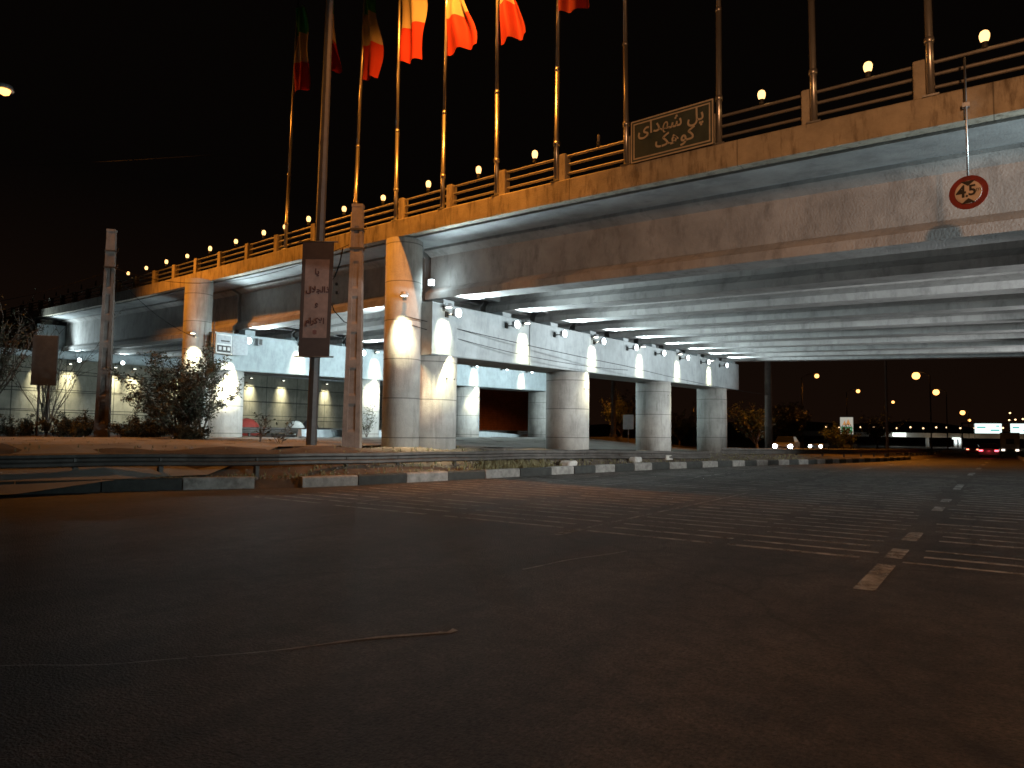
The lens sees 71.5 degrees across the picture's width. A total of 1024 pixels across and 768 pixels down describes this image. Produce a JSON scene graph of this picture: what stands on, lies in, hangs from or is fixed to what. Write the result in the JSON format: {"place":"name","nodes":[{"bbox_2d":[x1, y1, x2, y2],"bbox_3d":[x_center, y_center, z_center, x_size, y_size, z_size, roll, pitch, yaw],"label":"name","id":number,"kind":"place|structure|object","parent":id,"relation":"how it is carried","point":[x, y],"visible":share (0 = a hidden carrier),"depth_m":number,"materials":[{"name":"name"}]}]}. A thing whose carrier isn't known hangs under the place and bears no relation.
{"place":"outdoors","nodes":[
{"label":"outdoors","id":0,"kind":"place"},
{"bbox_2d":[16,154,217,165],"bbox_3d":[-27.142,-11.019,35.177,36.419,5.211,0.011,-1,-4,26],"label":"overhead cable","id":1,"kind":"object","parent":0,"point":[121,160],"visible":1,"depth_m":29.74,"materials":[{"name":"black plastic"}]},
{"bbox_2d":[0,437,961,494],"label":"opposite road","id":2,"kind":"structure","parent":0,"point":[61,445],"depth_m":18.31,"materials":[{"name":"grey asphalt"}]},
{"bbox_2d":[808,439,829,448],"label":"car","id":3,"kind":"object","parent":2,"relation":"on","point":[818,444],"visible":0.69,"depth_m":88.60,"materials":[{"name":"grey paint"}]},
{"bbox_2d":[0,445,1023,767],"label":"road","id":4,"kind":"structure","parent":0,"point":[646,649],"depth_m":5.15,"materials":[{"name":"grey asphalt"}]},
{"bbox_2d":[0,476,254,494],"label":"kerb","id":5,"kind":"structure","parent":4,"relation":"on","point":[168,483],"depth_m":15.62,"materials":[{"name":"white paint"}]},
{"bbox_2d":[2,551,624,665],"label":"spilled paint lines","id":6,"kind":"object","parent":4,"relation":"on","point":[451,630],"visible":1,"depth_m":4.78,"materials":[{"name":"white paint"}]},
{"bbox_2d":[298,456,910,487],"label":"kerb","id":7,"kind":"structure","parent":4,"relation":"on","point":[354,479],"depth_m":22.49,"materials":[{"name":"white paint"}]},
{"bbox_2d":[265,467,1023,574],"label":"rumble bar markings","id":8,"kind":"object","parent":4,"relation":"on","point":[775,474],"visible":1,"depth_m":13.19,"materials":[{"name":"paint"}]},
{"bbox_2d":[346,459,987,590],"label":"lane markings","id":9,"kind":"object","parent":4,"relation":"on","point":[873,581],"visible":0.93,"depth_m":8.44,"materials":[{"name":"paint"}]},
{"bbox_2d":[966,444,978,453],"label":"car","id":10,"kind":"object","parent":4,"relation":"on","point":[972,448],"visible":0.48,"depth_m":106.53,"materials":[{"name":"black paint"}]},
{"bbox_2d":[978,443,999,457],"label":"car","id":11,"kind":"object","parent":4,"relation":"on","point":[988,448],"visible":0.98,"depth_m":70.41,"materials":[{"name":"red paint"}]},
{"bbox_2d":[1000,433,1019,454],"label":"truck","id":12,"kind":"object","parent":4,"relation":"on","point":[1009,441],"visible":0.99,"depth_m":104.63,"materials":[{"name":"grey metal"}]},
{"bbox_2d":[0,432,1023,494],"bbox_3d":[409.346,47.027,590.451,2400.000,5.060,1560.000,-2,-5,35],"label":"ground","id":13,"kind":"structure","parent":0,"point":[274,481],"depth_m":20.63,"materials":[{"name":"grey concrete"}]},
{"bbox_2d":[0,83,13,95],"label":"street lamp","id":14,"kind":"object","parent":13,"relation":"on","point":[6,89],"visible":1,"depth_m":26.47,"materials":[{"name":"metal"}]},
{"bbox_2d":[0,296,47,393],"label":"tree","id":15,"kind":"object","parent":13,"relation":"on","point":[4,363],"visible":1,"depth_m":28.73,"materials":[{"name":"green plant"}]},
{"bbox_2d":[0,413,48,435],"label":"shrub","id":16,"kind":"object","parent":13,"relation":"on","point":[25,428],"visible":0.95,"depth_m":28.36,"materials":[{"name":"green plant"}]},
{"bbox_2d":[30,335,58,436],"bbox_3d":[-18.705,0.183,28.402,0.940,4.250,0.130,1,-4,-9],"label":"notice board","id":17,"kind":"object","parent":13,"relation":"on","point":[44,364],"visible":0.85,"depth_m":28.41,"materials":[{"name":"metal"}]},
{"bbox_2d":[30,411,93,436],"bbox_3d":[-17.766,1.587,28.368,1.681,1.153,2.320,1,-4,-5],"label":"shrub","id":18,"kind":"object","parent":13,"relation":"on","point":[69,423],"visible":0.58,"depth_m":27.91,"materials":[{"name":"green plant"}]},
{"bbox_2d":[1,289,123,431],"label":"bare shrub","id":19,"kind":"object","parent":13,"relation":"on","point":[43,402],"visible":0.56,"depth_m":34.33,"materials":[{"name":"brown plant"}]},
{"bbox_2d":[50,409,93,436],"bbox_3d":[-16.564,1.509,27.504,1.768,1.222,1.988,1,-4,-5],"label":"shrub","id":20,"kind":"object","parent":13,"relation":"on","point":[83,427],"visible":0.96,"depth_m":27.25,"materials":[{"name":"green plant"}]},
{"bbox_2d":[93,229,118,436],"bbox_3d":[-15.727,-1.806,27.637,0.557,8.510,0.314,2,-4,-15],"label":"utility pole","id":21,"kind":"object","parent":13,"relation":"on","point":[103,394],"visible":0.95,"depth_m":27.52,"materials":[{"name":"concrete"}]},
{"bbox_2d":[115,275,196,337],"bbox_3d":[-14.388,-3.207,28.616,3.244,2.468,0.022,3,-5,-33],"label":"overhead cable","id":22,"kind":"object","parent":21,"relation":"attached to","point":[151,310],"visible":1,"depth_m":28.55,"materials":[{"name":"black plastic"}]},
{"bbox_2d":[113,245,347,282],"bbox_3d":[-10.296,-4.102,24.508,12.680,1.331,0.018,-2,-4,31],"label":"overhead cable","id":23,"kind":"object","parent":21,"relation":"attached to","point":[224,281],"visible":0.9,"depth_m":23.90,"materials":[{"name":"black plastic"}]},
{"bbox_2d":[101,405,162,436],"bbox_3d":[-14.664,1.451,27.301,2.064,1.358,2.101,-2,-5,35],"label":"shrub","id":24,"kind":"object","parent":13,"relation":"on","point":[115,429],"visible":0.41,"depth_m":27.21,"materials":[{"name":"green plant"}]},
{"bbox_2d":[121,418,178,436],"bbox_3d":[-13.558,1.546,26.704,1.994,1.125,1.642,3,-4,-29],"label":"shrub","id":25,"kind":"object","parent":13,"relation":"on","point":[154,430],"visible":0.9,"depth_m":26.27,"materials":[{"name":"green plant"}]},
{"bbox_2d":[102,344,248,437],"bbox_3d":[-12.210,0.254,25.588,4.462,3.615,4.442,1,-4,0],"label":"bush","id":26,"kind":"object","parent":13,"relation":"on","point":[163,414],"visible":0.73,"depth_m":25.11,"materials":[{"name":"green plant"}]},
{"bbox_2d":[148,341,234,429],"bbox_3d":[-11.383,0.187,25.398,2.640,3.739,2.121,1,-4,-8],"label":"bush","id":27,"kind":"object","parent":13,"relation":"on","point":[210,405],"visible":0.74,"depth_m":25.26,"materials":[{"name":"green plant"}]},
{"bbox_2d":[169,416,213,438],"bbox_3d":[-11.014,1.569,24.631,1.645,0.911,1.531,-2,-5,35],"label":"shrub","id":28,"kind":"object","parent":13,"relation":"on","point":[194,432],"visible":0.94,"depth_m":24.38,"materials":[{"name":"green plant"}]},
{"bbox_2d":[242,418,260,435],"bbox_3d":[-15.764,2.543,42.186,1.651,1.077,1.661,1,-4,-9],"label":"car","id":29,"kind":"object","parent":13,"relation":"on","point":[247,422],"visible":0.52,"depth_m":41.71,"materials":[{"name":"metal"}]},
{"bbox_2d":[252,412,271,441],"bbox_3d":[-8.156,1.445,23.134,0.704,1.075,1.019,-2,-5,35],"label":"sapling","id":30,"kind":"object","parent":13,"relation":"on","point":[261,435],"visible":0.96,"depth_m":23.14,"materials":[{"name":"green plant"}]},
{"bbox_2d":[263,417,295,442],"bbox_3d":[-7.228,1.473,22.198,1.056,0.948,0.739,1,-4,-2],"label":"sapling","id":31,"kind":"object","parent":13,"relation":"on","point":[285,429],"visible":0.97,"depth_m":22.13,"materials":[{"name":"green plant"}]},
{"bbox_2d":[285,420,304,434],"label":"dome tent","id":32,"kind":"object","parent":13,"relation":"on","point":[298,424],"visible":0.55,"depth_m":43.58,"materials":[{"name":"fabric"}]},
{"bbox_2d":[110,425,527,436],"bbox_3d":[-6.092,3.280,46.033,0.200,0.708,39.000,-2,-5,35],"label":"guard rail","id":33,"kind":"object","parent":13,"relation":"on","point":[249,430],"visible":0.19,"depth_m":37.66,"materials":[{"name":"metal"}]},
{"bbox_2d":[306,0,333,444],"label":"street lamp","id":34,"kind":"object","parent":13,"relation":"on","point":[312,406],"visible":0.57,"depth_m":20.09,"materials":[{"name":"metal"}]},
{"bbox_2d":[294,241,338,357],"bbox_3d":[-5.552,-2.399,20.161,1.261,3.274,0.416,1,-4,0],"label":"street banner","id":35,"kind":"object","parent":34,"relation":"attached to","point":[316,298],"visible":1,"depth_m":20.14,"materials":[{"name":"fabric"}]},
{"bbox_2d":[342,203,366,447],"bbox_3d":[-4.590,-1.549,20.864,0.570,7.560,0.328,1,-4,1],"label":"utility pole","id":36,"kind":"object","parent":13,"relation":"on","point":[352,417],"visible":0.99,"depth_m":20.74,"materials":[{"name":"concrete"}]},
{"bbox_2d":[332,248,346,322],"bbox_3d":[-5.165,-2.896,21.022,0.800,2.266,0.111,0,-4,14],"label":"loose cable","id":37,"kind":"object","parent":36,"relation":"hanging from","point":[336,284],"visible":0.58,"depth_m":21.03,"materials":[{"name":"black plastic"}]},
{"bbox_2d":[0,450,709,479],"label":"guard rail","id":38,"kind":"object","parent":13,"relation":"on","point":[77,460],"visible":0.97,"depth_m":17.73,"materials":[{"name":"metal"}]},
{"bbox_2d":[362,404,376,436],"bbox_3d":[-7.415,1.867,36.589,1.028,1.915,1.308,2,-4,-17],"label":"shrub","id":39,"kind":"object","parent":13,"relation":"on","point":[368,426],"visible":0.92,"depth_m":36.47,"materials":[{"name":"green plant"}]},
{"bbox_2d":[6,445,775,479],"bbox_3d":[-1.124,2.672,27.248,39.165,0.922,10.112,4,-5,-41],"label":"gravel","id":40,"kind":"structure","parent":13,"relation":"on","point":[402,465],"depth_m":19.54,"materials":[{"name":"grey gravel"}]},
{"bbox_2d":[297,429,527,436],"bbox_3d":[-1.575,4.085,50.157,0.500,1.473,33.000,-2,-5,35],"label":"concrete barrier","id":41,"kind":"object","parent":13,"relation":"on","point":[325,433],"visible":0.23,"depth_m":38.67,"materials":[{"name":"white concrete"}]},
{"bbox_2d":[479,389,527,430],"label":"brick wall","id":42,"kind":"structure","parent":13,"relation":"on","point":[501,410],"depth_m":94.26,"materials":[{"name":"brown brick"}]},
{"bbox_2d":[0,38,1023,452],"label":"road bridge","id":43,"kind":"structure","parent":13,"relation":"on","point":[852,236],"depth_m":21.28,"materials":[{"name":"concrete"}]},
{"bbox_2d":[0,409,331,421],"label":"overhead cable","id":44,"kind":"object","parent":43,"relation":"attached to","point":[144,415],"visible":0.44,"depth_m":50.70,"materials":[{"name":"black plastic"}]},
{"bbox_2d":[4,385,329,405],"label":"overhead cable","id":45,"kind":"object","parent":43,"relation":"attached to","point":[151,395],"visible":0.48,"depth_m":51.30,"materials":[{"name":"black plastic"}]},
{"bbox_2d":[7,365,341,392],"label":"overhead cable","id":46,"kind":"object","parent":43,"relation":"attached to","point":[155,378],"visible":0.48,"depth_m":53.10,"materials":[{"name":"black plastic"}]},
{"bbox_2d":[211,321,247,380],"bbox_3d":[-12.016,-1.302,30.107,0.484,2.500,1.490,-3,-5,45],"label":"electric box","id":47,"kind":"object","parent":43,"relation":"attached to","point":[224,344],"visible":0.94,"depth_m":30.01,"materials":[{"name":"white paint"}]},
{"bbox_2d":[232,336,247,355],"bbox_3d":[-11.599,-1.633,30.324,0.645,0.800,0.022,3,-4,-31],"label":"door","id":48,"kind":"structure","parent":47,"relation":"in","point":[239,343],"depth_m":30.31,"materials":[{"name":"white metal"}]},
{"bbox_2d":[256,338,262,345],"bbox_3d":[-11.190,-1.852,31.482,0.230,0.320,0.220,-2,-5,35],"label":"junction box","id":49,"kind":"object","parent":43,"relation":"attached to","point":[259,341],"visible":1,"depth_m":31.40,"materials":[{"name":"metal"}]},
{"bbox_2d":[282,0,298,249],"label":"flagpole","id":50,"kind":"object","parent":43,"relation":"on","point":[286,223],"visible":0.98,"depth_m":26.21,"materials":[{"name":"metal"}]},
{"bbox_2d":[294,5,310,90],"bbox_3d":[-7.739,-12.369,26.191,0.796,3.333,0.320,-2,-5,35],"label":"flag","id":51,"kind":"object","parent":50,"relation":"attached to","point":[302,78],"visible":1,"depth_m":26.14,"materials":[{"name":"fabric"}]},
{"bbox_2d":[350,0,365,231],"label":"flagpole","id":52,"kind":"object","parent":43,"relation":"on","point":[355,201],"visible":0.78,"depth_m":23.19,"materials":[{"name":"metal"}]},
{"bbox_2d":[362,0,383,79],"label":"flag","id":53,"kind":"object","parent":52,"relation":"attached to","point":[373,51],"visible":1,"depth_m":23.09,"materials":[{"name":"fabric"}]},
{"bbox_2d":[391,0,400,220],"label":"flagpole","id":54,"kind":"object","parent":43,"relation":"on","point":[396,189],"visible":0.98,"depth_m":21.70,"materials":[{"name":"metal"}]},
{"bbox_2d":[399,0,427,63],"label":"flag","id":55,"kind":"object","parent":54,"relation":"attached to","point":[414,13],"visible":1,"depth_m":21.45,"materials":[{"name":"fabric"}]},
{"bbox_2d":[400,291,408,300],"bbox_3d":[-3.166,-2.598,20.913,0.270,0.220,0.366,1,-4,-5],"label":"wall downlight","id":56,"kind":"object","parent":43,"relation":"attached to","point":[404,294],"depth_m":20.80,"materials":[{"name":"metal"}]},
{"bbox_2d":[437,0,447,209],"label":"flagpole","id":57,"kind":"object","parent":43,"relation":"on","point":[443,178],"visible":0.98,"depth_m":20.17,"materials":[{"name":"metal"}]},
{"bbox_2d":[446,0,476,55],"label":"flag","id":58,"kind":"object","parent":57,"relation":"attached to","point":[461,28],"visible":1,"depth_m":20.05,"materials":[{"name":"fabric"}]},
{"bbox_2d":[445,309,461,317],"bbox_3d":[-1.807,-2.163,21.832,0.525,0.266,0.300,-2,-5,35],"label":"flood lamp","id":59,"kind":"object","parent":43,"relation":"attached to","point":[456,312],"visible":1,"depth_m":21.68,"materials":[{"name":"metal"}]},
{"bbox_2d":[491,0,499,196],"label":"flagpole","id":60,"kind":"object","parent":43,"relation":"on","point":[496,170],"visible":0.98,"depth_m":18.70,"materials":[{"name":"metal"}]},
{"bbox_2d":[500,0,525,44],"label":"flag","id":61,"kind":"object","parent":60,"relation":"attached to","point":[512,24],"visible":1,"depth_m":18.61,"materials":[{"name":"fabric"}]},
{"bbox_2d":[505,321,519,328],"bbox_3d":[0.013,-2.032,24.462,0.525,0.266,0.300,-2,-5,35],"label":"flood lamp","id":62,"kind":"object","parent":43,"relation":"attached to","point":[515,324],"visible":1,"depth_m":24.30,"materials":[{"name":"metal"}]},
{"bbox_2d":[404,322,622,369],"bbox_3d":[0.779,-1.167,24.994,0.018,0.659,11.403,-3,-5,44],"label":"overhead cable","id":63,"kind":"object","parent":43,"relation":"attached to","point":[521,354],"visible":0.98,"depth_m":24.64,"materials":[{"name":"black plastic"}]},
{"bbox_2d":[403,315,627,366],"bbox_3d":[0.767,-1.363,24.986,0.022,0.673,11.452,-3,-5,44],"label":"overhead cable","id":64,"kind":"object","parent":43,"relation":"attached to","point":[521,343],"visible":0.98,"depth_m":24.60,"materials":[{"name":"black plastic"}]},
{"bbox_2d":[532,150,537,163],"bbox_3d":[0.575,-5.718,17.908,0.148,0.329,0.144,-2,-5,35],"label":"railing lantern","id":65,"kind":"object","parent":43,"relation":"attached to","point":[534,154],"visible":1,"depth_m":17.86,"materials":[{"name":"white glass"}]},
{"bbox_2d":[550,0,559,182],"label":"flagpole","id":66,"kind":"object","parent":43,"relation":"on","point":[556,143],"visible":0.98,"depth_m":17.27,"materials":[{"name":"metal"}]},
{"bbox_2d":[558,0,588,12],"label":"flag","id":67,"kind":"object","parent":66,"relation":"attached to","point":[568,6],"visible":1,"depth_m":17.23,"materials":[{"name":"fabric"}]},
{"bbox_2d":[553,330,566,336],"bbox_3d":[1.834,-1.900,27.091,0.525,0.266,0.300,-2,-5,35],"label":"flood lamp","id":68,"kind":"object","parent":43,"relation":"attached to","point":[563,333],"visible":1,"depth_m":26.94,"materials":[{"name":"metal"}]},
{"bbox_2d":[620,0,630,166],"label":"flagpole","id":69,"kind":"object","parent":43,"relation":"on","point":[626,123],"visible":0.97,"depth_m":15.87,"materials":[{"name":"metal"}]},
{"bbox_2d":[631,98,713,163],"bbox_3d":[3.342,-5.270,14.930,1.960,1.014,0.138,-3,-5,43],"label":"name board","id":70,"kind":"object","parent":43,"relation":"attached to","point":[683,129],"visible":1,"depth_m":14.85,"materials":[{"name":"metal"}]},
{"bbox_2d":[712,0,724,145],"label":"flagpole","id":71,"kind":"object","parent":43,"relation":"on","point":[719,95],"visible":0.98,"depth_m":14.30,"materials":[{"name":"metal"}]},
{"bbox_2d":[758,90,764,104],"bbox_3d":[4.856,-5.570,13.837,0.148,0.289,0.144,-2,-5,35],"label":"railing lantern","id":72,"kind":"object","parent":43,"relation":"attached to","point":[761,95],"visible":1,"depth_m":13.79,"materials":[{"name":"white glass"}]},
{"bbox_2d":[806,0,820,123],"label":"flagpole","id":73,"kind":"object","parent":43,"relation":"on","point":[813,71],"visible":0.96,"depth_m":13.00,"materials":[{"name":"metal"}]},
{"bbox_2d":[863,61,872,77],"bbox_3d":[6.259,-5.518,12.503,0.148,0.290,0.144,-2,-5,35],"label":"railing lantern","id":74,"kind":"object","parent":43,"relation":"attached to","point":[867,67],"visible":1,"depth_m":12.46,"materials":[{"name":"white glass"}]},
{"bbox_2d":[922,0,939,97],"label":"flagpole","id":75,"kind":"object","parent":43,"relation":"on","point":[929,39],"visible":0.95,"depth_m":11.68,"materials":[{"name":"metal"}]},
{"bbox_2d":[949,57,988,209],"bbox_3d":[7.142,-3.934,11.154,0.530,2.450,0.143,-3,-5,43],"label":"height limit sign","id":76,"kind":"object","parent":43,"relation":"attached to","point":[968,191],"visible":1,"depth_m":11.08,"materials":[{"name":"red metal"}]},
{"bbox_2d":[979,30,989,48],"bbox_3d":[7.515,-5.471,11.308,0.148,0.301,0.144,-2,-5,35],"label":"railing lantern","id":77,"kind":"object","parent":43,"relation":"attached to","point":[984,36],"visible":1,"depth_m":11.27,"materials":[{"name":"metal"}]},
{"bbox_3d":[-6.515,-9.883,24.816,0.440,9.911,0.198,-2,-5,35],"label":"flagpole","id":78,"kind":"object","parent":43,"relation":"on","visible":0},
{"bbox_2d":[331,1,341,72],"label":"flag","id":79,"kind":"object","parent":78,"relation":"attached to","point":[336,67],"visible":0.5,"depth_m":24.61,"materials":[{"name":"fabric"}]},
{"bbox_2d":[560,460,576,465],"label":"concrete block","id":80,"kind":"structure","parent":13,"relation":"on","point":[569,463],"depth_m":24.10,"materials":[{"name":"white concrete"}]},
{"bbox_2d":[610,380,616,436],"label":"street pole","id":81,"kind":"object","parent":13,"relation":"on","point":[613,410],"visible":0.63,"depth_m":68.44,"materials":[{"name":"concrete"}]},
{"bbox_2d":[598,393,635,436],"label":"tree","id":82,"kind":"object","parent":13,"relation":"on","point":[619,422],"visible":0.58,"depth_m":80.96,"materials":[{"name":"green plant"}]},
{"bbox_2d":[602,390,635,437],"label":"tree","id":83,"kind":"object","parent":13,"relation":"on","point":[631,430],"visible":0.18,"depth_m":119.64,"materials":[{"name":"green plant"}]},
{"bbox_2d":[623,415,633,441],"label":"roadside sign","id":84,"kind":"object","parent":13,"relation":"on","point":[628,422],"visible":0.87,"depth_m":55.63,"materials":[{"name":"grey metal"}]},
{"bbox_2d":[629,457,641,462],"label":"concrete block","id":85,"kind":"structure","parent":13,"relation":"on","point":[636,459],"depth_m":27.16,"materials":[{"name":"white concrete"}]},
{"bbox_2d":[671,409,696,444],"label":"tree","id":86,"kind":"object","parent":13,"relation":"on","point":[679,429],"visible":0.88,"depth_m":87.30,"materials":[{"name":"green plant"}]},
{"bbox_2d":[727,401,777,447],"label":"tree","id":87,"kind":"object","parent":13,"relation":"on","point":[754,427],"visible":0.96,"depth_m":60.61,"materials":[{"name":"green plant"}]},
{"bbox_2d":[765,361,772,447],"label":"street pole","id":88,"kind":"object","parent":13,"relation":"on","point":[768,418],"visible":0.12,"depth_m":45.00,"materials":[{"name":"concrete"}]},
{"bbox_2d":[628,366,767,394],"bbox_3d":[10.480,0.000,37.047,0.018,0.260,19.704,-2,-5,36],"label":"overhead cable","id":89,"kind":"object","parent":88,"relation":"attached to","point":[695,382],"visible":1,"depth_m":34.88,"materials":[{"name":"black plastic"}]},
{"bbox_2d":[754,402,804,436],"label":"tree","id":90,"kind":"object","parent":13,"relation":"on","point":[777,416],"visible":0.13,"depth_m":114.72,"materials":[{"name":"green plant"}]},
{"bbox_2d":[773,436,799,448],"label":"car","id":91,"kind":"object","parent":13,"relation":"on","point":[785,442],"visible":0.44,"depth_m":61.09,"materials":[{"name":"grey paint"}]},
{"bbox_2d":[772,402,811,439],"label":"tree","id":92,"kind":"object","parent":13,"relation":"on","point":[788,424],"visible":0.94,"depth_m":95.25,"materials":[{"name":"green plant"}]},
{"bbox_2d":[801,373,818,447],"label":"street lamp","id":93,"kind":"object","parent":13,"relation":"on","point":[816,375],"visible":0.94,"depth_m":100.33,"materials":[{"name":"metal"}]},
{"bbox_2d":[721,448,951,456],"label":"guard rail","id":94,"kind":"object","parent":13,"relation":"on","point":[765,451],"visible":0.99,"depth_m":41.80,"materials":[{"name":"metal"}]},
{"bbox_2d":[819,420,863,448],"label":"tree","id":95,"kind":"object","parent":13,"relation":"on","point":[834,435],"visible":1,"depth_m":67.45,"materials":[{"name":"green plant"}]},
{"bbox_2d":[840,417,852,448],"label":"roadside sign","id":96,"kind":"object","parent":13,"relation":"on","point":[846,420],"visible":0.52,"depth_m":79.96,"materials":[{"name":"grey metal"}]},
{"bbox_2d":[842,441,856,448],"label":"car","id":97,"kind":"object","parent":13,"relation":"on","point":[853,445],"visible":0.5,"depth_m":106.46,"materials":[{"name":"grey paint"}]},
{"bbox_2d":[853,411,908,448],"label":"tree","id":98,"kind":"object","parent":13,"relation":"on","point":[871,429],"visible":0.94,"depth_m":133.92,"materials":[{"name":"green plant"}]},
{"bbox_2d":[884,360,888,456],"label":"pole","id":99,"kind":"object","parent":13,"relation":"on","point":[886,411],"visible":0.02,"depth_m":55.22,"materials":[{"name":"metal"}]},
{"bbox_2d":[801,431,1023,447],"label":"distant overpass","id":100,"kind":"object","parent":13,"relation":"on","point":[955,436],"visible":0.66,"depth_m":351.77,"materials":[{"name":"white paint"}]},
{"bbox_2d":[912,371,932,453],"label":"street lamp","id":101,"kind":"object","parent":13,"relation":"on","point":[915,374],"visible":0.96,"depth_m":94.87,"materials":[{"name":"metal"}]},
{"bbox_2d":[933,389,948,451],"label":"street lamp","id":102,"kind":"object","parent":13,"relation":"on","point":[935,391],"visible":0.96,"depth_m":129.91,"materials":[{"name":"metal"}]},
{"bbox_2d":[961,423,1023,448],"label":"sign gantry","id":103,"kind":"object","parent":13,"relation":"on","point":[989,428],"visible":0.81,"depth_m":298.15,"materials":[{"name":"metal"}]},
{"bbox_2d":[0,0,1023,431],"label":"sky","id":104,"kind":"structure","parent":0,"point":[94,82],"materials":[{"name":"black"}]},
{"bbox_2d":[589,420,1022,443],"bbox_3d":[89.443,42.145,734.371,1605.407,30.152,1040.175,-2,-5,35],"label":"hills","id":105,"kind":"structure","parent":0,"point":[600,430],"depth_m":635.79,"materials":[{"name":"black"}]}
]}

